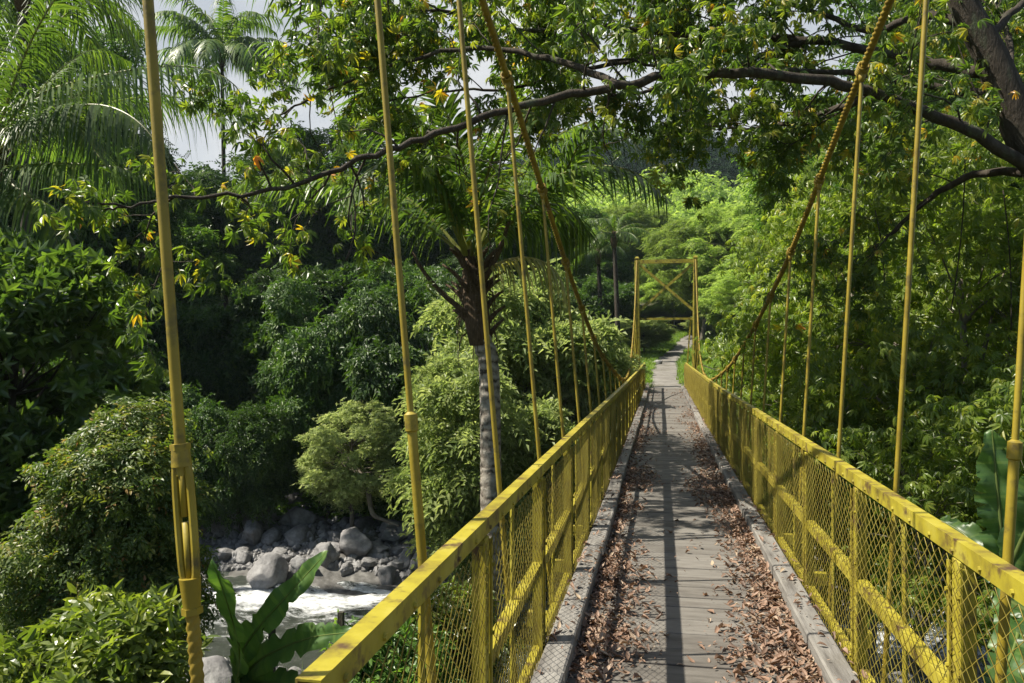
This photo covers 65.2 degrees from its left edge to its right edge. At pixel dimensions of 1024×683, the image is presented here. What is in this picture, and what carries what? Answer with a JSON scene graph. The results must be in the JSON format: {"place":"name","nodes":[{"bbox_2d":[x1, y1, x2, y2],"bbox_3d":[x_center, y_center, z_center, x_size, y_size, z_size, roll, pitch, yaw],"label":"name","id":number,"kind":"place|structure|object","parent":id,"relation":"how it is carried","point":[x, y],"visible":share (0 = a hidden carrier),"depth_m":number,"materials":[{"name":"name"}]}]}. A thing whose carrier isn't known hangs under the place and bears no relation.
{"place":"outdoors","nodes":[
{"label":"outdoors","id":0,"kind":"place"},
{"bbox_2d":[0,324,167,416],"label":"understorey tree","id":1,"kind":"object","parent":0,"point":[145,349],"visible":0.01,"depth_m":27.52,"materials":[{"name":"green plant"}]},
{"bbox_2d":[0,0,917,208],"label":"sky","id":2,"kind":"structure","parent":0,"point":[204,155],"materials":[{"name":"white"}]},
{"bbox_2d":[12,570,990,682],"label":"river","id":3,"kind":"structure","parent":0,"point":[315,605],"depth_m":20.20,"materials":[{"name":"grey liquid"}]},
{"bbox_2d":[153,179,993,600],"bbox_3d":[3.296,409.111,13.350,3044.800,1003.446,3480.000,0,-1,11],"label":"ground","id":4,"kind":"structure","parent":0,"point":[327,579],"depth_m":23.28,"materials":[{"name":"stone"}]},
{"bbox_2d":[0,56,132,278],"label":"palm tree","id":5,"kind":"object","parent":4,"relation":"on","point":[88,236],"visible":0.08,"depth_m":29.50,"materials":[{"name":"green plant"}]},
{"bbox_2d":[0,0,144,375],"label":"coconut palm","id":6,"kind":"object","parent":4,"relation":"on","point":[20,7],"visible":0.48,"depth_m":23.64,"materials":[{"name":"green plant"}]},
{"bbox_2d":[1,20,146,181],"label":"palm tree","id":7,"kind":"object","parent":4,"relation":"on","point":[120,51],"visible":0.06,"depth_m":46.86,"materials":[{"name":"green plant"}]},
{"bbox_2d":[0,226,169,581],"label":"glossy leaf tree","id":8,"kind":"object","parent":4,"relation":"on","point":[50,297],"visible":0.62,"depth_m":10.84,"materials":[{"name":"green plant"}]},
{"bbox_2d":[0,576,221,682],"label":"leafy shrub","id":9,"kind":"object","parent":4,"relation":"on","point":[117,636],"visible":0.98,"depth_m":6.39,"materials":[{"name":"green plant"}]},
{"bbox_2d":[41,69,196,297],"bbox_3d":[-18.111,-3.671,33.759,8.358,16.240,8.257,0,-1,37],"label":"broadleaf tree","id":10,"kind":"object","parent":4,"relation":"on","point":[125,266],"visible":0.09,"depth_m":33.76,"materials":[{"name":"green plant"}]},
{"bbox_2d":[0,374,240,645],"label":"leafy shrub","id":11,"kind":"object","parent":4,"relation":"on","point":[106,511],"visible":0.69,"depth_m":7.54,"materials":[{"name":"green plant"}]},
{"bbox_2d":[0,0,256,248],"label":"coconut palm","id":12,"kind":"object","parent":4,"relation":"on","point":[23,125],"visible":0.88,"depth_m":13.29,"materials":[{"name":"green plant"}]},
{"bbox_2d":[107,275,198,416],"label":"understorey tree","id":13,"kind":"object","parent":4,"relation":"on","point":[159,326],"visible":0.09,"depth_m":32.25,"materials":[{"name":"green plant"}]},
{"bbox_2d":[134,203,244,310],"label":"broadleaf tree","id":14,"kind":"object","parent":4,"relation":"on","point":[194,231],"visible":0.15,"depth_m":45.16,"materials":[{"name":"green plant"}]},
{"bbox_2d":[157,380,231,532],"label":"understorey tree","id":15,"kind":"object","parent":4,"relation":"on","point":[192,398],"visible":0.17,"depth_m":25.70,"materials":[{"name":"green plant"}]},
{"bbox_2d":[148,299,260,409],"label":"understorey tree","id":16,"kind":"object","parent":4,"relation":"on","point":[208,375],"visible":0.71,"depth_m":32.66,"materials":[{"name":"green plant"}]},
{"bbox_2d":[187,655,232,682],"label":"boulder","id":17,"kind":"object","parent":4,"relation":"on","point":[217,668],"visible":0.55,"depth_m":15.85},
{"bbox_2d":[170,159,254,299],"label":"broadleaf tree","id":18,"kind":"object","parent":4,"relation":"on","point":[213,220],"visible":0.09,"depth_m":49.69,"materials":[{"name":"green plant"}]},
{"bbox_2d":[138,0,299,307],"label":"coconut palm","id":19,"kind":"object","parent":4,"relation":"on","point":[205,47],"visible":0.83,"depth_m":53.59,"materials":[{"name":"green plant"}]},
{"bbox_2d":[197,396,299,538],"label":"understorey tree","id":20,"kind":"object","parent":4,"relation":"on","point":[256,472],"visible":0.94,"depth_m":25.51,"materials":[{"name":"green plant"}]},
{"bbox_2d":[241,519,263,545],"bbox_3d":[-8.375,6.248,25.870,0.708,0.948,0.825,0,-1,-22],"label":"boulder","id":21,"kind":"object","parent":4,"relation":"on","point":[253,532],"visible":0.87,"depth_m":25.67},
{"bbox_2d":[202,285,306,402],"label":"understorey tree","id":22,"kind":"object","parent":4,"relation":"on","point":[247,301],"visible":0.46,"depth_m":32.55,"materials":[{"name":"green plant"}]},
{"bbox_2d":[185,133,328,281],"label":"broadleaf tree","id":23,"kind":"object","parent":4,"relation":"on","point":[252,258],"visible":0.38,"depth_m":48.16,"materials":[{"name":"green plant"}]},
{"bbox_2d":[246,553,288,588],"bbox_3d":[-7.039,6.655,22.881,1.168,1.022,1.492,-3,5,-5],"label":"boulder","id":24,"kind":"object","parent":4,"relation":"on","point":[267,570],"visible":0.85,"depth_m":22.58,"materials":[{"name":"stone"}]},
{"bbox_2d":[207,550,351,682],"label":"banana plant","id":25,"kind":"object","parent":4,"relation":"on","point":[253,658],"visible":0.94,"depth_m":8.14,"materials":[{"name":"green plant"}]},
{"bbox_2d":[285,524,311,546],"bbox_3d":[-6.882,6.247,25.712,0.869,0.542,1.128,7,9,-5],"label":"boulder","id":26,"kind":"object","parent":4,"relation":"on","point":[297,534],"visible":0.88,"depth_m":25.48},
{"bbox_2d":[239,263,360,333],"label":"understorey tree","id":27,"kind":"object","parent":4,"relation":"on","point":[264,277],"visible":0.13,"depth_m":37.41,"materials":[{"name":"green plant"}]},
{"bbox_2d":[287,506,315,526],"bbox_3d":[-7.146,6.011,27.036,0.817,0.857,0.907,0,-1,-38],"label":"boulder","id":28,"kind":"object","parent":4,"relation":"on","point":[297,515],"visible":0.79,"depth_m":26.80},
{"bbox_2d":[218,111,385,273],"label":"broadleaf tree","id":29,"kind":"object","parent":4,"relation":"on","point":[309,142],"visible":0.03,"depth_m":53.59,"materials":[{"name":"green plant"}]},
{"bbox_2d":[247,261,390,491],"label":"understorey tree","id":30,"kind":"object","parent":4,"relation":"on","point":[310,358],"visible":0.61,"depth_m":27.89,"materials":[{"name":"green plant"}]},
{"bbox_2d":[313,541,339,568],"bbox_3d":[-5.587,6.370,23.807,0.885,0.850,0.712,7,14,39],"label":"boulder","id":31,"kind":"object","parent":4,"relation":"on","point":[333,555],"visible":0.69,"depth_m":23.59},
{"bbox_2d":[302,258,389,326],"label":"understorey tree","id":32,"kind":"object","parent":4,"relation":"on","point":[346,268],"visible":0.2,"depth_m":38.02,"materials":[{"name":"green plant"}]},
{"bbox_2d":[290,397,405,526],"bbox_3d":[-4.868,4.160,26.008,4.658,4.753,3.743,0,-1,-28],"label":"pale bush","id":33,"kind":"object","parent":4,"relation":"on","point":[335,484],"visible":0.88,"depth_m":25.08,"materials":[{"name":"green plant"}]},
{"bbox_2d":[338,527,372,556],"bbox_3d":[-4.766,6.194,24.456,1.035,0.988,1.043,0,-1,-8],"label":"boulder","id":34,"kind":"object","parent":4,"relation":"on","point":[356,541],"visible":0.94,"depth_m":24.09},
{"bbox_2d":[294,135,448,271],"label":"broadleaf tree","id":35,"kind":"object","parent":4,"relation":"on","point":[328,259],"visible":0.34,"depth_m":49.47,"materials":[{"name":"green plant"}]},
{"bbox_2d":[335,430,423,521],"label":"understorey tree","id":36,"kind":"object","parent":4,"relation":"on","point":[385,504],"visible":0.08,"depth_m":26.09,"materials":[{"name":"green plant"}]},
{"bbox_2d":[378,565,395,584],"bbox_3d":[-3.579,6.755,23.017,0.482,0.720,0.598,0,-1,8],"label":"boulder","id":37,"kind":"object","parent":4,"relation":"on","point":[386,574],"visible":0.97,"depth_m":22.75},
{"bbox_2d":[319,609,466,682],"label":"leafy shrub","id":38,"kind":"object","parent":4,"relation":"on","point":[369,665],"visible":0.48,"depth_m":10.37,"materials":[{"name":"green plant"}]},
{"bbox_2d":[336,257,450,332],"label":"understorey tree","id":39,"kind":"object","parent":4,"relation":"on","point":[389,281],"visible":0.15,"depth_m":37.39,"materials":[{"name":"green plant"}]},
{"bbox_2d":[333,259,466,471],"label":"understorey tree","id":40,"kind":"object","parent":4,"relation":"on","point":[376,366],"visible":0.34,"depth_m":26.97,"materials":[{"name":"green plant"}]},
{"bbox_2d":[372,144,491,272],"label":"broadleaf tree","id":41,"kind":"object","parent":4,"relation":"on","point":[435,258],"visible":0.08,"depth_m":52.25,"materials":[{"name":"green plant"}]},
{"bbox_2d":[215,0,678,682],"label":"coconut palm","id":42,"kind":"object","parent":4,"relation":"on","point":[449,204],"visible":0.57,"depth_m":12.53,"materials":[{"name":"green plant"}]},
{"bbox_2d":[398,263,501,347],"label":"understorey tree","id":43,"kind":"object","parent":4,"relation":"on","point":[420,286],"visible":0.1,"depth_m":36.61,"materials":[{"name":"green plant"}]},
{"bbox_2d":[408,578,526,682],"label":"leafy shrub","id":44,"kind":"object","parent":4,"relation":"on","point":[433,594],"visible":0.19,"depth_m":11.63,"materials":[{"name":"green plant"}]},
{"bbox_2d":[207,329,733,682],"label":"grass","id":45,"kind":"structure","parent":4,"relation":"on","point":[651,355],"depth_m":48.85,"materials":[{"name":"plant"}]},
{"bbox_2d":[377,345,579,609],"bbox_3d":[-0.718,3.879,19.973,5.662,8.079,5.044,1,-1,-43],"label":"feathery tree","id":46,"kind":"object","parent":4,"relation":"on","point":[445,392],"visible":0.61,"depth_m":18.59,"materials":[{"name":"green plant"}]},
{"bbox_2d":[438,174,574,282],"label":"broadleaf tree","id":47,"kind":"object","parent":4,"relation":"on","point":[456,263],"visible":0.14,"depth_m":48.27,"materials":[{"name":"green plant"}]},
{"bbox_2d":[221,167,809,294],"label":"slope forest","id":48,"kind":"object","parent":4,"relation":"on","point":[703,189],"visible":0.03,"depth_m":128.58,"materials":[{"name":"green plant"}]},
{"bbox_2d":[456,404,592,598],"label":"feathery tree","id":49,"kind":"object","parent":4,"relation":"on","point":[567,428],"visible":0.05,"depth_m":19.96,"materials":[{"name":"green plant"}]},
{"bbox_2d":[31,0,1023,385],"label":"kapok tree","id":50,"kind":"object","parent":4,"relation":"on","point":[683,56],"visible":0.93,"depth_m":8.43,"materials":[{"name":"green plant"}]},
{"bbox_2d":[410,257,645,437],"bbox_3d":[0.527,2.295,23.857,6.991,9.975,6.475,0,-1,-4],"label":"feathery tree","id":51,"kind":"object","parent":4,"relation":"on","point":[511,332],"visible":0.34,"depth_m":22.55,"materials":[{"name":"green plant"}]},
{"bbox_2d":[154,306,914,544],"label":"undergrowth","id":52,"kind":"object","parent":4,"relation":"on","point":[314,505],"visible":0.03,"depth_m":28.29,"materials":[{"name":"green plant"}]},
{"bbox_2d":[486,182,611,287],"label":"broadleaf tree","id":53,"kind":"object","parent":4,"relation":"on","point":[585,267],"visible":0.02,"depth_m":59.23,"materials":[{"name":"green plant"}]},
{"bbox_2d":[526,379,610,595],"bbox_3d":[1.106,4.415,22.249,3.632,6.782,4.741,0,-1,13],"label":"pale bush","id":54,"kind":"object","parent":4,"relation":"on","point":[584,411],"visible":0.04,"depth_m":22.18,"materials":[{"name":"green plant"}]},
{"bbox_2d":[198,502,945,674],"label":"rocks","id":55,"kind":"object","parent":4,"relation":"on","point":[384,558],"depth_m":25.08,"materials":[{"name":"stone"}]},
{"bbox_2d":[538,288,616,355],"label":"understorey tree","id":56,"kind":"object","parent":4,"relation":"on","point":[597,308],"visible":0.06,"depth_m":39.27,"materials":[{"name":"green plant"}]},
{"bbox_2d":[571,225,629,338],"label":"coconut palm","id":57,"kind":"object","parent":4,"relation":"on","point":[597,258],"visible":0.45,"depth_m":51.85,"materials":[{"name":"green plant"}]},
{"bbox_2d":[569,202,637,294],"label":"broadleaf tree","id":58,"kind":"object","parent":4,"relation":"on","point":[623,265],"visible":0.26,"depth_m":71.49,"materials":[{"name":"green plant"}]},
{"bbox_2d":[568,273,641,324],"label":"understorey tree","id":59,"kind":"object","parent":4,"relation":"on","point":[626,292],"visible":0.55,"depth_m":67.36,"materials":[{"name":"green plant"}]},
{"bbox_2d":[582,212,649,350],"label":"coconut palm","id":60,"kind":"object","parent":4,"relation":"on","point":[614,237],"visible":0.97,"depth_m":46.89,"materials":[{"name":"green plant"}]},
{"bbox_2d":[478,129,800,198],"bbox_3d":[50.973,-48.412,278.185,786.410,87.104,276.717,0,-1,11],"label":"hill forest","id":61,"kind":"object","parent":4,"relation":"on","point":[729,170],"visible":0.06,"depth_m":168.70,"materials":[{"name":"plant"}]},
{"bbox_2d":[598,201,681,306],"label":"sunlit tree","id":62,"kind":"object","parent":4,"relation":"on","point":[650,222],"visible":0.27,"depth_m":75.55,"materials":[{"name":"green plant"}]},
{"bbox_2d":[614,317,680,352],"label":"bush","id":63,"kind":"object","parent":4,"relation":"on","point":[653,333],"visible":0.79,"depth_m":52.96,"materials":[{"name":"green plant"}]},
{"bbox_2d":[633,268,692,328],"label":"sunlit tree","id":64,"kind":"object","parent":4,"relation":"on","point":[674,308],"visible":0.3,"depth_m":69.05,"materials":[{"name":"green plant"}]},
{"bbox_2d":[634,255,698,370],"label":"bridge tower","id":65,"kind":"structure","parent":4,"relation":"on","point":[638,309],"depth_m":33.77,"materials":[{"name":"metal"}]},
{"bbox_2d":[479,0,636,380],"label":"cable","id":66,"kind":"object","parent":65,"relation":"attached to","point":[488,19],"visible":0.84,"depth_m":6.87,"materials":[{"name":"yellow metal"}]},
{"bbox_2d":[142,0,204,682],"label":"hanger","id":67,"kind":"object","parent":66,"relation":"hanging from","point":[186,532],"visible":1,"depth_m":1.56,"materials":[{"name":"yellow paint"}]},
{"bbox_2d":[374,0,436,682],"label":"hanger","id":68,"kind":"object","parent":66,"relation":"hanging from","point":[411,421],"visible":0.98,"depth_m":2.98,"materials":[{"name":"yellow paint"}]},
{"bbox_2d":[456,0,517,682],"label":"hanger","id":69,"kind":"object","parent":66,"relation":"hanging from","point":[479,250],"visible":1,"depth_m":4.42,"materials":[{"name":"yellow paint"}]},
{"bbox_2d":[500,70,550,604],"bbox_3d":[0.112,-0.015,5.844,0.391,3.957,0.125,0,-1,11],"label":"hanger","id":70,"kind":"object","parent":66,"relation":"hanging from","point":[508,83],"visible":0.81,"depth_m":5.85,"materials":[{"name":"yellow paint"}]},
{"bbox_2d":[537,183,573,550],"bbox_3d":[0.400,0.265,7.263,0.346,3.427,0.125,0,-1,11],"label":"hanger","id":71,"kind":"object","parent":66,"relation":"hanging from","point":[543,192],"visible":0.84,"depth_m":7.27,"materials":[{"name":"yellow paint"}]},
{"bbox_2d":[561,258,582,472],"bbox_3d":[0.687,0.538,8.681,0.302,2.912,0.124,0,-1,11],"label":"hanger","id":72,"kind":"object","parent":66,"relation":"hanging from","point":[566,265],"visible":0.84,"depth_m":8.68,"materials":[{"name":"yellow paint"}]},
{"bbox_2d":[695,0,894,379],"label":"cable","id":73,"kind":"object","parent":65,"relation":"attached to","point":[878,29],"visible":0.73,"depth_m":6.78,"materials":[{"name":"yellow metal"}]},
{"bbox_2d":[762,291,774,428],"bbox_3d":[3.160,0.691,9.969,0.218,2.633,0.120,0,-1,11],"label":"hanger","id":74,"kind":"object","parent":73,"relation":"hanging from","point":[769,298],"visible":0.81,"depth_m":9.96,"materials":[{"name":"yellow paint"}]},
{"bbox_2d":[773,247,795,521],"bbox_3d":[2.910,0.490,8.563,0.241,3.004,0.123,0,-1,11],"label":"hanger","id":75,"kind":"object","parent":73,"relation":"hanging from","point":[790,255],"visible":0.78,"depth_m":8.56,"materials":[{"name":"yellow paint"}]},
{"bbox_2d":[796,173,825,557],"bbox_3d":[2.662,0.237,7.157,0.270,3.479,0.125,0,-1,11],"label":"hanger","id":76,"kind":"object","parent":73,"relation":"hanging from","point":[818,183],"visible":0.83,"depth_m":7.15,"materials":[{"name":"yellow paint"}]},
{"bbox_2d":[827,61,869,610],"bbox_3d":[2.416,-0.025,5.751,0.301,3.973,0.124,0,-1,11],"label":"hanger","id":77,"kind":"object","parent":73,"relation":"hanging from","point":[861,73],"visible":0.87,"depth_m":5.75,"materials":[{"name":"yellow paint"}]},
{"bbox_2d":[881,0,928,682],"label":"hanger","id":78,"kind":"object","parent":73,"relation":"hanging from","point":[910,246],"visible":1,"depth_m":4.34,"materials":[{"name":"yellow paint"}]},
{"bbox_2d":[995,242,1023,682],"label":"hanger","id":79,"kind":"object","parent":73,"relation":"hanging from","point":[1014,453],"visible":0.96,"depth_m":2.94,"materials":[{"name":"yellow paint"}]},
{"bbox_2d":[632,306,707,323],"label":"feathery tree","id":80,"kind":"object","parent":4,"relation":"on","point":[655,314],"visible":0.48,"depth_m":72.85,"materials":[{"name":"green plant"}]},
{"bbox_2d":[633,216,736,340],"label":"sunlit tree","id":81,"kind":"object","parent":4,"relation":"on","point":[675,231],"visible":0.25,"depth_m":60.84,"materials":[{"name":"green plant"}]},
{"bbox_2d":[527,386,871,682],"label":"bridge deck","id":82,"kind":"structure","parent":4,"relation":"on","point":[682,621],"depth_m":5.79,"materials":[{"name":"grey wood"}]},
{"bbox_2d":[295,362,645,682],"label":"bridge railing","id":83,"kind":"object","parent":82,"relation":"attached to","point":[347,656],"visible":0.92,"depth_m":3.49,"materials":[{"name":"metal"}]},
{"bbox_2d":[529,386,867,682],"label":"leaf litter","id":84,"kind":"object","parent":82,"relation":"on","point":[778,657],"visible":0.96,"depth_m":5.40,"materials":[{"name":"plant"}]},
{"bbox_2d":[684,362,1023,682],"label":"bridge railing","id":85,"kind":"object","parent":82,"relation":"attached to","point":[970,558],"visible":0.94,"depth_m":4.04,"materials":[{"name":"metal"}]},
{"bbox_2d":[655,200,769,284],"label":"sunlit tree","id":86,"kind":"object","parent":4,"relation":"on","point":[732,218],"visible":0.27,"depth_m":57.51,"materials":[{"name":"green plant"}]},
{"bbox_2d":[691,257,754,328],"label":"sunlit tree","id":87,"kind":"object","parent":4,"relation":"on","point":[711,316],"visible":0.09,"depth_m":47.47,"materials":[{"name":"green plant"}]},
{"bbox_2d":[698,270,767,326],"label":"sunlit tree","id":88,"kind":"object","parent":4,"relation":"on","point":[729,286],"visible":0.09,"depth_m":43.78,"materials":[{"name":"green plant"}]},
{"bbox_2d":[712,345,778,427],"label":"palmate tree","id":89,"kind":"object","parent":4,"relation":"on","point":[737,388],"visible":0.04,"depth_m":26.49,"materials":[{"name":"green plant"}]},
{"bbox_2d":[704,273,850,619],"bbox_3d":[5.822,3.151,16.889,3.490,9.210,4.214,0,-1,11],"label":"palmate tree","id":90,"kind":"object","parent":4,"relation":"on","point":[731,349],"visible":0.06,"depth_m":16.95,"materials":[{"name":"green plant"}]},
{"bbox_2d":[730,90,853,274],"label":"broadleaf tree","id":91,"kind":"object","parent":4,"relation":"on","point":[750,196],"visible":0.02,"depth_m":35.42,"materials":[{"name":"green plant"}]},
{"bbox_2d":[738,416,845,567],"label":"palmate tree","id":92,"kind":"object","parent":4,"relation":"on","point":[783,484],"visible":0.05,"depth_m":13.51,"materials":[{"name":"green plant"}]},
{"bbox_2d":[690,119,926,557],"bbox_3d":[9.007,0.064,23.872,6.487,13.480,7.358,1,-1,-40],"label":"palmate tree","id":93,"kind":"object","parent":4,"relation":"on","point":[750,242],"visible":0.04,"depth_m":24.20,"materials":[{"name":"green plant"}]},
{"bbox_2d":[707,187,967,677],"bbox_3d":[5.445,2.244,12.458,3.921,9.463,4.022,0,-1,30],"label":"palmate tree","id":94,"kind":"object","parent":4,"relation":"on","point":[773,369],"visible":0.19,"depth_m":12.23,"materials":[{"name":"green plant"}]},
{"bbox_2d":[769,409,936,628],"bbox_3d":[4.381,3.719,10.420,2.184,5.697,2.538,0,-1,11],"label":"palmate tree","id":95,"kind":"object","parent":4,"relation":"on","point":[845,424],"visible":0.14,"depth_m":10.36,"materials":[{"name":"green plant"}]},
{"bbox_2d":[790,0,954,184],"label":"broadleaf tree","id":96,"kind":"object","parent":4,"relation":"on","point":[865,7],"depth_m":36.75,"materials":[{"name":"green plant"}]},
{"bbox_2d":[744,142,1023,673],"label":"palmate tree","id":97,"kind":"object","parent":4,"relation":"on","point":[810,186],"visible":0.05,"depth_m":16.31,"materials":[{"name":"green plant"}]},
{"bbox_2d":[777,163,1023,679],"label":"palmate tree","id":98,"kind":"object","parent":4,"relation":"on","point":[881,343],"visible":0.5,"depth_m":10.09,"materials":[{"name":"green plant"}]},
{"bbox_2d":[817,19,993,231],"bbox_3d":[13.188,-2.667,26.806,7.059,16.790,7.980,0,-1,-8],"label":"broadleaf tree","id":99,"kind":"object","parent":4,"relation":"on","point":[930,92],"visible":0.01,"depth_m":26.29,"materials":[{"name":"green plant"}]},
{"bbox_2d":[799,403,1023,682],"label":"bush","id":100,"kind":"object","parent":4,"relation":"on","point":[953,497],"visible":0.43,"depth_m":7.88,"materials":[{"name":"green plant"}]},
{"bbox_2d":[845,0,1023,242],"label":"broadleaf tree","id":101,"kind":"object","parent":4,"relation":"on","point":[961,100],"depth_m":21.92,"materials":[{"name":"green plant"}]},
{"bbox_2d":[856,95,1023,682],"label":"palmate tree","id":102,"kind":"object","parent":4,"relation":"on","point":[943,157],"visible":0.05,"depth_m":14.30,"materials":[{"name":"green plant"}]},
{"bbox_2d":[881,137,1023,480],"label":"palmate tree","id":103,"kind":"object","parent":4,"relation":"on","point":[1017,197],"visible":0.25,"depth_m":9.46,"materials":[{"name":"green plant"}]},
{"bbox_2d":[883,364,1023,679],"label":"bush","id":104,"kind":"object","parent":4,"relation":"on","point":[994,412],"visible":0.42,"depth_m":7.44,"materials":[{"name":"green plant"}]},
{"bbox_2d":[940,430,1023,682],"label":"banana plant","id":105,"kind":"object","parent":4,"relation":"on","point":[992,466],"visible":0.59,"depth_m":5.59,"materials":[{"name":"green plant"}]},
{"bbox_2d":[646,331,705,387],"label":"path","id":106,"kind":"structure","parent":0,"point":[665,374],"depth_m":42.95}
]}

